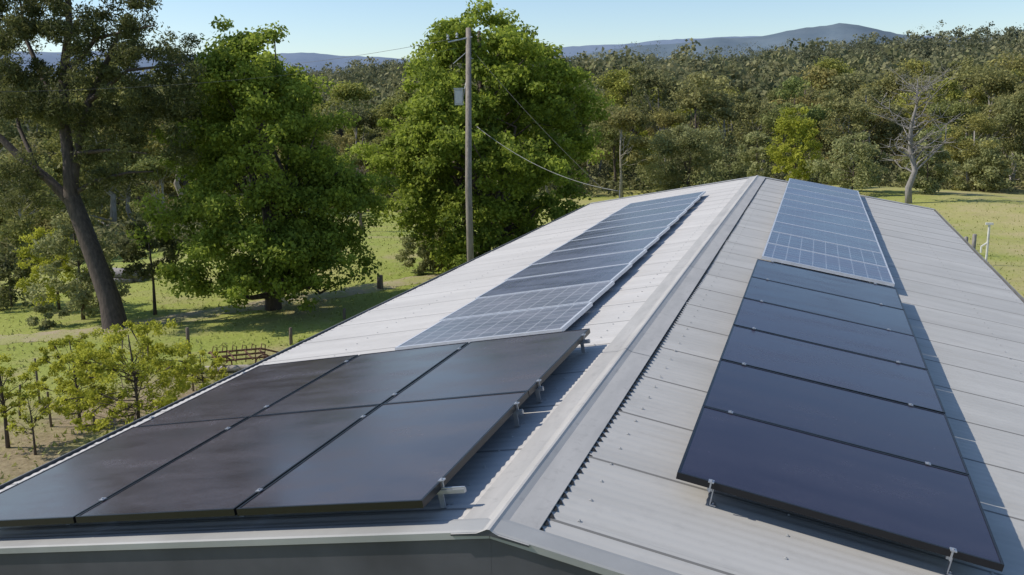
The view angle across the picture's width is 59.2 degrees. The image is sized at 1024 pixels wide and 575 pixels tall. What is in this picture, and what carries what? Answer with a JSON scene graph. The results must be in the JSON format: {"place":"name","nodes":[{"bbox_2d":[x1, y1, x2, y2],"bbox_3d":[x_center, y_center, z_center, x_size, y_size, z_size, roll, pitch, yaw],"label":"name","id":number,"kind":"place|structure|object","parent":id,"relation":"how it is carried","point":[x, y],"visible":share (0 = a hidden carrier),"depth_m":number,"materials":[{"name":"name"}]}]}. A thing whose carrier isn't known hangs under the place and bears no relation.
{"place":"outdoors","nodes":[
{"label":"outdoors","id":0,"kind":"place"},
{"bbox_2d":[0,274,440,344],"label":"dirt track","id":1,"kind":"structure","parent":0,"point":[199,315],"depth_m":29.67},
{"bbox_2d":[0,36,1009,78],"bbox_3d":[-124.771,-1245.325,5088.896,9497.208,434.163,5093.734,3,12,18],"label":"hills","id":2,"kind":"structure","parent":0,"point":[290,59],"depth_m":6029.71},
{"bbox_2d":[0,52,1023,484],"bbox_3d":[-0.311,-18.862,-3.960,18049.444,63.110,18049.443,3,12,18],"label":"ground","id":3,"kind":"structure","parent":0,"point":[992,206],"depth_m":30.13,"materials":[{"name":"green plant"}]},
{"bbox_2d":[0,353,34,447],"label":"leafy sapling","id":4,"kind":"object","parent":3,"relation":"on","point":[9,394],"visible":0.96,"depth_m":16.48,"materials":[{"name":"green plant"}]},
{"bbox_2d":[0,245,43,310],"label":"garden shrub","id":5,"kind":"object","parent":3,"relation":"on","point":[9,266],"visible":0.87,"depth_m":32.17,"materials":[{"name":"green plant"}]},
{"bbox_2d":[6,392,50,454],"bbox_3d":[-8.633,2.545,16.145,0.772,1.353,0.657,-8,14,-29],"label":"leafy sapling","id":6,"kind":"object","parent":3,"relation":"on","point":[37,404],"visible":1,"depth_m":16.07,"materials":[{"name":"green plant"}]},
{"bbox_2d":[0,117,63,243],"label":"gum tree","id":7,"kind":"object","parent":3,"relation":"on","point":[11,130],"visible":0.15,"depth_m":59.16,"materials":[{"name":"green plant"}]},
{"bbox_2d":[0,153,65,265],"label":"gum tree","id":8,"kind":"object","parent":3,"relation":"on","point":[16,229],"visible":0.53,"depth_m":48.25,"materials":[{"name":"green plant"}]},
{"bbox_2d":[0,135,66,254],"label":"gum tree","id":9,"kind":"object","parent":3,"relation":"on","point":[45,222],"visible":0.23,"depth_m":51.58,"materials":[{"name":"green plant"}]},
{"bbox_2d":[0,64,69,182],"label":"gum tree","id":10,"kind":"object","parent":3,"relation":"on","point":[30,132],"visible":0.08,"depth_m":65.47,"materials":[{"name":"green plant"}]},
{"bbox_2d":[25,302,56,329],"bbox_3d":[-14.785,0.979,28.338,1.057,1.014,0.891,6,14,32],"label":"garden shrub","id":11,"kind":"object","parent":3,"relation":"on","point":[33,321],"visible":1,"depth_m":28.31,"materials":[{"name":"green plant"}]},
{"bbox_2d":[12,226,87,309],"bbox_3d":[-15.975,-0.605,31.386,2.474,3.208,2.352,3,12,18],"label":"leafy sapling","id":12,"kind":"object","parent":3,"relation":"on","point":[51,295],"visible":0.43,"depth_m":31.02,"materials":[{"name":"green plant"}]},
{"bbox_2d":[24,331,118,428],"bbox_3d":[-8.515,1.955,17.469,1.486,2.083,1.678,3,12,18],"label":"leafy sapling","id":13,"kind":"object","parent":3,"relation":"on","point":[57,367],"visible":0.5,"depth_m":17.33,"materials":[{"name":"green plant"}]},
{"bbox_2d":[38,127,105,214],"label":"gum tree","id":14,"kind":"object","parent":3,"relation":"on","point":[53,146],"visible":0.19,"depth_m":80.62,"materials":[{"name":"green plant"}]},
{"bbox_2d":[24,210,134,319],"bbox_3d":[-13.985,-0.608,29.121,2.943,3.818,3.328,3,12,18],"label":"gum sapling","id":15,"kind":"object","parent":3,"relation":"on","point":[84,296],"visible":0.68,"depth_m":28.66,"materials":[{"name":"green plant"}]},
{"bbox_2d":[19,53,168,239],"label":"gum tree","id":16,"kind":"object","parent":3,"relation":"on","point":[113,212],"visible":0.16,"depth_m":64.78,"materials":[{"name":"green plant"}]},
{"bbox_2d":[72,138,121,222],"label":"gum tree","id":17,"kind":"object","parent":3,"relation":"on","point":[93,203],"visible":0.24,"depth_m":76.40,"materials":[{"name":"green plant"}]},
{"bbox_2d":[0,0,212,329],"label":"gum tree","id":18,"kind":"object","parent":3,"relation":"on","point":[59,109],"visible":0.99,"depth_m":27.06,"materials":[{"name":"green plant"}]},
{"bbox_2d":[50,318,210,434],"bbox_3d":[-6.921,1.832,16.503,2.713,2.522,2.756,3,12,18],"label":"leafy sapling","id":19,"kind":"object","parent":3,"relation":"on","point":[137,377],"visible":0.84,"depth_m":16.24,"materials":[{"name":"green plant"}]},
{"bbox_2d":[118,222,182,314],"bbox_3d":[-11.813,-0.574,29.679,2.008,3.328,2.071,-5,13,-20],"label":"young tree","id":20,"kind":"object","parent":3,"relation":"on","point":[130,250],"visible":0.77,"depth_m":29.28,"materials":[{"name":"green plant"}]},
{"bbox_2d":[121,151,201,212],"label":"gum tree","id":21,"kind":"object","parent":3,"relation":"on","point":[158,169],"visible":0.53,"depth_m":57.84,"materials":[{"name":"green plant"}]},
{"bbox_2d":[173,350,229,393],"bbox_3d":[-6.700,1.985,19.486,1.193,1.234,1.218,-5,13,-19],"label":"leafy sapling","id":22,"kind":"object","parent":3,"relation":"on","point":[216,362],"visible":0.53,"depth_m":19.47,"materials":[{"name":"green plant"}]},
{"bbox_2d":[208,343,278,373],"bbox_3d":[-6.515,1.724,22.284,1.857,0.501,0.810,-2,17,-33],"label":"rusty farm implement","id":23,"kind":"object","parent":3,"relation":"on","point":[263,355],"visible":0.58,"depth_m":22.18,"materials":[{"name":"metal"}]},
{"bbox_2d":[116,14,399,313],"bbox_3d":[-7.925,-3.775,29.203,8.357,9.650,9.125,3,12,18],"label":"oak tree","id":24,"kind":"object","parent":3,"relation":"on","point":[289,243],"visible":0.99,"depth_m":27.37,"materials":[{"name":"green plant"}]},
{"bbox_2d":[307,80,380,136],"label":"gum tree","id":25,"kind":"object","parent":3,"relation":"on","point":[345,92],"visible":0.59,"depth_m":129.65,"materials":[{"name":"green plant"}]},
{"bbox_2d":[320,97,384,169],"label":"gum tree","id":26,"kind":"object","parent":3,"relation":"on","point":[361,114],"visible":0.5,"depth_m":104.19,"materials":[{"name":"green plant"}]},
{"bbox_2d":[363,86,417,190],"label":"gum tree","id":27,"kind":"object","parent":3,"relation":"on","point":[386,108],"visible":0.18,"depth_m":104.15,"materials":[{"name":"green plant"}]},
{"bbox_2d":[393,222,452,274],"bbox_3d":[-3.530,-1.546,36.567,2.560,2.265,2.612,-4,12,-15],"label":"garden shrub","id":28,"kind":"object","parent":3,"relation":"on","point":[422,253],"visible":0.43,"depth_m":36.17,"materials":[{"name":"green plant"}]},
{"bbox_2d":[447,27,473,261],"bbox_3d":[-1.178,-2.785,25.414,0.712,8.894,1.847,-4,12,-16],"label":"power pole","id":29,"kind":"object","parent":3,"relation":"on","point":[458,95],"visible":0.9,"depth_m":24.80,"materials":[{"name":"wood"}]},
{"bbox_2d":[328,0,616,274],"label":"oak tree","id":30,"kind":"object","parent":3,"relation":"on","point":[429,136],"visible":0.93,"depth_m":33.59,"materials":[{"name":"green plant"}]},
{"bbox_2d":[0,175,1023,574],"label":"farm shed","id":31,"kind":"structure","parent":3,"relation":"on","point":[576,473],"depth_m":5.20,"materials":[{"name":"paint"}]},
{"bbox_2d":[66,478,465,524],"bbox_3d":[-1.731,1.169,4.830,3.263,0.157,0.063,-8,9,20],"label":"mounting rail","id":32,"kind":"object","parent":31,"relation":"attached to","point":[450,490],"visible":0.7,"depth_m":4.28,"materials":[{"name":"metal"}]},
{"bbox_2d":[75,405,379,522],"bbox_3d":[-1.596,1.014,5.366,1.023,0.039,1.596,-8,9,20],"label":"solar panel","id":33,"kind":"object","parent":32,"relation":"on","point":[229,472],"visible":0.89,"depth_m":5.16,"materials":[{"name":"black glass"}]},
{"bbox_2d":[104,402,523,439],"bbox_3d":[-1.408,0.946,5.900,3.183,0.157,0.063,-8,9,20],"label":"mounting rail","id":34,"kind":"object","parent":31,"relation":"attached to","point":[517,412],"visible":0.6,"depth_m":5.37,"materials":[{"name":"metal"}]},
{"bbox_2d":[0,417,247,526],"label":"solar panel","id":35,"kind":"object","parent":34,"relation":"on","point":[68,491],"visible":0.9,"depth_m":5.61,"materials":[{"name":"black glass"}]},
{"bbox_2d":[236,391,528,515],"bbox_3d":[-0.628,0.883,5.008,1.023,0.036,1.596,-7,9,20],"label":"solar panel","id":36,"kind":"object","parent":34,"relation":"on","point":[402,455],"visible":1,"depth_m":4.79,"materials":[{"name":"black glass"}]},
{"bbox_2d":[241,333,589,373],"bbox_3d":[-0.885,0.619,7.414,3.193,0.157,0.063,-8,9,20],"label":"mounting rail","id":37,"kind":"object","parent":31,"relation":"attached to","point":[583,342],"visible":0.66,"depth_m":6.89,"materials":[{"name":"metal"}]},
{"bbox_2d":[136,355,357,426],"bbox_3d":[-2.054,0.821,7.222,1.023,0.038,1.596,-7,9,20],"label":"solar panel","id":38,"kind":"object","parent":37,"relation":"on","point":[253,391],"visible":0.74,"depth_m":7.12,"materials":[{"name":"black glass"}]},
{"bbox_2d":[253,342,467,415],"bbox_3d":[-1.085,0.691,6.863,1.023,0.037,1.596,-8,9,20],"label":"solar panel","id":39,"kind":"object","parent":37,"relation":"on","point":[377,378],"visible":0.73,"depth_m":6.75,"materials":[{"name":"black glass"}]},
{"bbox_2d":[384,328,589,403],"bbox_3d":[-0.117,0.561,6.504,1.023,0.036,1.596,-8,9,20],"label":"solar panel","id":40,"kind":"object","parent":37,"relation":"on","point":[504,365],"visible":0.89,"depth_m":6.38,"materials":[{"name":"black glass"}]},
{"bbox_2d":[707,261,773,506],"bbox_3d":[1.971,0.402,7.351,0.044,0.164,6.276,3,12,18],"label":"mounting rail","id":41,"kind":"object","parent":31,"relation":"attached to","point":[709,489],"visible":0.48,"depth_m":4.51,"materials":[{"name":"metal"}]},
{"bbox_2d":[751,259,903,309],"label":"solar panel","id":42,"kind":"object","parent":41,"relation":"on","point":[833,284],"visible":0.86,"depth_m":9.56,"materials":[{"name":"black glass"}]},
{"bbox_2d":[743,276,914,335],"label":"solar panel","id":43,"kind":"object","parent":41,"relation":"on","point":[832,305],"visible":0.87,"depth_m":8.59,"materials":[{"name":"black glass"}]},
{"bbox_2d":[733,297,927,369],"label":"solar panel","id":44,"kind":"object","parent":41,"relation":"on","point":[862,339],"visible":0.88,"depth_m":7.61,"materials":[{"name":"black glass"}]},
{"bbox_2d":[720,325,945,413],"bbox_3d":[2.348,0.587,6.699,1.506,0.036,1.024,13,15,16],"label":"solar panel","id":45,"kind":"object","parent":41,"relation":"on","point":[865,374],"visible":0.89,"depth_m":6.64,"materials":[{"name":"black glass"}]},
{"bbox_2d":[702,359,968,474],"bbox_3d":[2.019,0.795,5.735,1.506,0.036,1.024,13,16,16],"label":"solar panel","id":46,"kind":"object","parent":41,"relation":"on","point":[913,433],"visible":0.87,"depth_m":5.67,"materials":[{"name":"black glass"}]},
{"bbox_2d":[676,406,1003,571],"bbox_3d":[1.689,1.003,4.770,1.506,0.037,1.024,13,16,16],"label":"solar panel","id":47,"kind":"object","parent":41,"relation":"on","point":[934,509],"visible":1,"depth_m":4.65,"materials":[{"name":"black glass"}]},
{"bbox_2d":[0,126,1023,264],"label":"bushland undergrowth","id":48,"kind":"object","parent":3,"relation":"on","point":[600,180],"visible":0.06,"depth_m":82.80,"materials":[{"name":"plant"}]},
{"bbox_2d":[0,197,1023,483],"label":"grass tufts","id":49,"kind":"object","parent":3,"relation":"on","point":[264,329],"visible":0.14,"depth_m":27.70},
{"bbox_2d":[50,20,1023,149],"bbox_3d":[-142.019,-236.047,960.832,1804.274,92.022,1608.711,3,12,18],"label":"distant wood","id":50,"kind":"object","parent":3,"relation":"on","point":[759,75],"visible":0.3,"depth_m":232.01,"materials":[{"name":"plant"}]},
{"bbox_2d":[580,105,635,191],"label":"gum tree","id":51,"kind":"object","parent":3,"relation":"on","point":[614,142],"visible":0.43,"depth_m":83.92,"materials":[{"name":"green plant"}]},
{"bbox_2d":[587,102,658,197],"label":"gum tree","id":52,"kind":"object","parent":3,"relation":"on","point":[621,120],"visible":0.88,"depth_m":79.13,"materials":[{"name":"green plant"}]},
{"bbox_2d":[604,126,658,187],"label":"gum tree","id":53,"kind":"object","parent":3,"relation":"on","point":[646,152],"visible":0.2,"depth_m":92.17,"materials":[{"name":"green plant"}]},
{"bbox_2d":[591,66,674,148],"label":"gum tree","id":54,"kind":"object","parent":3,"relation":"on","point":[619,84],"visible":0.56,"depth_m":115.02,"materials":[{"name":"green plant"}]},
{"bbox_2d":[623,60,691,162],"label":"gum tree","id":55,"kind":"object","parent":3,"relation":"on","point":[651,79],"visible":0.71,"depth_m":108.66,"materials":[{"name":"green plant"}]},
{"bbox_2d":[649,107,686,160],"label":"gum tree","id":56,"kind":"object","parent":3,"relation":"on","point":[665,119],"visible":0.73,"depth_m":97.35,"materials":[{"name":"green plant"}]},
{"bbox_2d":[659,126,707,188],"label":"gum tree","id":57,"kind":"object","parent":3,"relation":"on","point":[688,154],"visible":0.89,"depth_m":80.00,"materials":[{"name":"green plant"}]},
{"bbox_2d":[619,121,750,190],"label":"tree","id":58,"kind":"object","parent":3,"relation":"on","point":[661,142],"visible":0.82,"depth_m":80.71,"materials":[{"name":"green plant"}]},
{"bbox_2d":[667,71,738,183],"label":"gum tree","id":59,"kind":"object","parent":3,"relation":"on","point":[699,100],"visible":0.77,"depth_m":87.33,"materials":[{"name":"green plant"}]},
{"bbox_2d":[693,79,749,177],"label":"gum tree","id":60,"kind":"object","parent":3,"relation":"on","point":[723,97],"visible":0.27,"depth_m":88.76,"materials":[{"name":"green plant"}]},
{"bbox_2d":[727,131,779,178],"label":"wattle tree","id":61,"kind":"object","parent":3,"relation":"on","point":[760,140],"visible":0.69,"depth_m":74.32,"materials":[{"name":"green plant"}]},
{"bbox_2d":[729,90,786,173],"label":"gum tree","id":62,"kind":"object","parent":3,"relation":"on","point":[753,106],"visible":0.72,"depth_m":84.31,"materials":[{"name":"green plant"}]},
{"bbox_2d":[742,101,810,178],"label":"gum tree","id":63,"kind":"object","parent":3,"relation":"on","point":[769,120],"visible":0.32,"depth_m":81.09,"materials":[{"name":"green plant"}]},
{"bbox_2d":[764,106,823,180],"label":"wattle tree","id":64,"kind":"object","parent":3,"relation":"on","point":[795,132],"visible":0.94,"depth_m":70.15,"materials":[{"name":"green plant"}]},
{"bbox_2d":[753,76,836,182],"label":"gum tree","id":65,"kind":"object","parent":3,"relation":"on","point":[818,113],"visible":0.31,"depth_m":90.73,"materials":[{"name":"green plant"}]},
{"bbox_2d":[762,65,846,173],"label":"gum tree","id":66,"kind":"object","parent":3,"relation":"on","point":[825,74],"visible":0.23,"depth_m":97.32,"materials":[{"name":"green plant"}]},
{"bbox_2d":[803,55,857,94],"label":"gum tree","id":67,"kind":"object","parent":3,"relation":"on","point":[839,67],"visible":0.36,"depth_m":128.26,"materials":[{"name":"green plant"}]},
{"bbox_2d":[818,88,880,181],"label":"gum tree","id":68,"kind":"object","parent":3,"relation":"on","point":[841,105],"visible":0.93,"depth_m":80.62,"materials":[{"name":"green plant"}]},
{"bbox_2d":[805,131,894,191],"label":"wattle tree","id":69,"kind":"object","parent":3,"relation":"on","point":[860,150],"visible":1,"depth_m":64.47,"materials":[{"name":"green plant"}]},
{"bbox_2d":[835,108,897,154],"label":"gum tree","id":70,"kind":"object","parent":3,"relation":"on","point":[875,124],"visible":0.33,"depth_m":91.85,"materials":[{"name":"green plant"}]},
{"bbox_2d":[820,70,915,176],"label":"gum tree","id":71,"kind":"object","parent":3,"relation":"on","point":[888,130],"visible":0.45,"depth_m":94.14,"materials":[{"name":"green plant"}]},
{"bbox_2d":[865,66,918,161],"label":"gum tree","id":72,"kind":"object","parent":3,"relation":"on","point":[890,86],"visible":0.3,"depth_m":112.47,"materials":[{"name":"green plant"}]},
{"bbox_2d":[877,58,936,144],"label":"gum tree","id":73,"kind":"object","parent":3,"relation":"on","point":[918,66],"visible":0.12,"depth_m":124.80,"materials":[{"name":"green plant"}]},
{"bbox_2d":[870,63,963,203],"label":"dead tree","id":74,"kind":"object","parent":3,"relation":"on","point":[910,136],"visible":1,"depth_m":58.37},
{"bbox_2d":[900,96,949,169],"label":"gum tree","id":75,"kind":"object","parent":3,"relation":"on","point":[928,124],"visible":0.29,"depth_m":95.59,"materials":[{"name":"green plant"}]},
{"bbox_2d":[887,77,964,170],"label":"gum tree","id":76,"kind":"object","parent":3,"relation":"on","point":[952,93],"visible":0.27,"depth_m":99.62,"materials":[{"name":"green plant"}]},
{"bbox_2d":[897,130,959,194],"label":"wattle tree","id":77,"kind":"object","parent":3,"relation":"on","point":[931,184],"visible":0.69,"depth_m":63.14,"materials":[{"name":"green plant"}]},
{"bbox_2d":[913,97,980,145],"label":"gum tree","id":78,"kind":"object","parent":3,"relation":"on","point":[956,109],"visible":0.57,"depth_m":87.41,"materials":[{"name":"green plant"}]},
{"bbox_2d":[940,56,984,137],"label":"gum tree","id":79,"kind":"object","parent":3,"relation":"on","point":[952,63],"visible":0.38,"depth_m":113.98,"materials":[{"name":"green plant"}]},
{"bbox_2d":[937,112,1014,191],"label":"gum tree","id":80,"kind":"object","parent":3,"relation":"on","point":[968,142],"visible":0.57,"depth_m":73.57,"materials":[{"name":"green plant"}]},
{"bbox_2d":[946,134,1023,191],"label":"wattle tree","id":81,"kind":"object","parent":3,"relation":"on","point":[973,164],"visible":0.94,"depth_m":71.37,"materials":[{"name":"green plant"}]},
{"bbox_2d":[949,60,1023,149],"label":"gum tree","id":82,"kind":"object","parent":3,"relation":"on","point":[995,81],"visible":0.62,"depth_m":85.60,"materials":[{"name":"green plant"}]},
{"bbox_2d":[974,90,1023,188],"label":"gum tree","id":83,"kind":"object","parent":3,"relation":"on","point":[1015,112],"visible":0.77,"depth_m":75.45,"materials":[{"name":"green plant"}]},
{"bbox_2d":[976,82,1023,174],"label":"gum tree","id":84,"kind":"object","parent":3,"relation":"on","point":[1020,87],"visible":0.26,"depth_m":83.51,"materials":[{"name":"green plant"}]},
{"bbox_2d":[984,49,1023,83],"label":"gum tree","id":85,"kind":"object","parent":3,"relation":"on","point":[1018,62],"visible":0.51,"depth_m":114.38,"materials":[{"name":"green plant"}]},
{"bbox_2d":[1,0,1023,58],"label":"sky","id":86,"kind":"structure","parent":0,"point":[331,27],"materials":[{"name":"blue"}]},
{"bbox_2d":[139,23,1007,80],"bbox_3d":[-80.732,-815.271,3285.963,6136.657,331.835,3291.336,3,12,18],"label":"hills nearer","id":87,"kind":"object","parent":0,"point":[840,32],"visible":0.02,"depth_m":3801.11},
{"label":"mounting rail","id":88,"kind":"object","parent":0,"visible":0},
{"bbox_2d":[395,302,592,349],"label":"solar panel","id":89,"kind":"object","parent":88,"relation":"on","point":[514,324],"visible":0.89,"depth_m":8.18,"materials":[{"name":"blue glass"}]},
{"bbox_2d":[439,281,614,320],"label":"solar panel","id":90,"kind":"object","parent":88,"relation":"on","point":[569,295],"visible":0.84,"depth_m":9.22,"materials":[{"name":"blue glass"}]},
{"bbox_2d":[475,263,631,298],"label":"solar panel","id":91,"kind":"object","parent":88,"relation":"on","point":[614,273],"visible":0.86,"depth_m":10.22,"materials":[{"name":"blue glass"}]},
{"bbox_2d":[530,237,659,264],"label":"solar panel","id":92,"kind":"object","parent":88,"relation":"on","point":[633,245],"visible":0.87,"depth_m":12.21,"materials":[{"name":"blue glass"}]},
{"bbox_2d":[569,217,678,240],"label":"solar panel","id":93,"kind":"object","parent":88,"relation":"on","point":[632,228],"visible":0.86,"depth_m":14.20,"materials":[{"name":"blue glass"}]},
{"bbox_2d":[583,210,686,231],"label":"solar panel","id":94,"kind":"object","parent":88,"relation":"on","point":[635,220],"visible":0.86,"depth_m":15.19,"materials":[{"name":"blue glass"}]},
{"bbox_2d":[598,203,693,222],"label":"solar panel","id":95,"kind":"object","parent":88,"relation":"on","point":[649,212],"visible":0.86,"depth_m":16.20,"materials":[{"name":"blue glass"}]},
{"bbox_2d":[619,191,705,209],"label":"solar panel","id":96,"kind":"object","parent":88,"relation":"on","point":[673,198],"visible":0.88,"depth_m":18.19,"materials":[{"name":"blue glass"}]},
{"label":"mounting rail","id":97,"kind":"object","parent":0,"visible":0},
{"bbox_2d":[505,249,646,280],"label":"solar panel","id":98,"kind":"object","parent":97,"relation":"on","point":[598,261],"visible":0.84,"depth_m":11.22,"materials":[{"name":"blue glass"}]},
{"bbox_2d":[550,226,669,252],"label":"solar panel","id":99,"kind":"object","parent":97,"relation":"on","point":[617,238],"visible":0.88,"depth_m":13.21,"materials":[{"name":"blue glass"}]},
{"bbox_2d":[609,197,699,215],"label":"solar panel","id":100,"kind":"object","parent":97,"relation":"on","point":[659,205],"visible":0.84,"depth_m":17.19,"materials":[{"name":"blue glass"}]},
{"label":"mounting rail","id":101,"kind":"object","parent":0,"visible":0},
{"bbox_2d":[780,198,869,221],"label":"solar panel","id":102,"kind":"object","parent":101,"relation":"on","point":[826,210],"visible":0.86,"depth_m":15.89,"materials":[{"name":"blue glass"}]},
{"bbox_2d":[783,192,866,213],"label":"solar panel","id":103,"kind":"object","parent":101,"relation":"on","point":[820,202],"visible":0.86,"depth_m":16.86,"materials":[{"name":"blue glass"}]},
{"bbox_2d":[785,187,864,207],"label":"solar panel","id":104,"kind":"object","parent":101,"relation":"on","point":[824,197],"visible":0.87,"depth_m":17.85,"materials":[{"name":"blue glass"}]},
{"bbox_2d":[774,212,877,241],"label":"solar panel","id":105,"kind":"object","parent":101,"relation":"on","point":[827,226],"visible":0.87,"depth_m":13.91,"materials":[{"name":"blue glass"}]},
{"bbox_2d":[778,205,873,230],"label":"solar panel","id":106,"kind":"object","parent":101,"relation":"on","point":[835,219],"visible":0.88,"depth_m":14.91,"materials":[{"name":"blue glass"}]},
{"bbox_2d":[767,231,887,266],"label":"solar panel","id":107,"kind":"object","parent":101,"relation":"on","point":[831,249],"visible":0.89,"depth_m":11.93,"materials":[{"name":"blue glass"}]},
{"bbox_2d":[761,243,894,286],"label":"solar panel","id":108,"kind":"object","parent":101,"relation":"on","point":[831,264],"visible":1,"depth_m":10.85,"materials":[{"name":"blue glass"}]},
{"bbox_3d":[5.793,-1.070,15.235,0.059,0.066,10.450,13,16,16],"label":"mounting rail","id":109,"kind":"object","parent":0,"visible":0},
{"bbox_2d":[771,221,881,252],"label":"solar panel","id":110,"kind":"object","parent":109,"relation":"on","point":[828,237],"visible":0.89,"depth_m":12.92,"materials":[{"name":"blue glass"}]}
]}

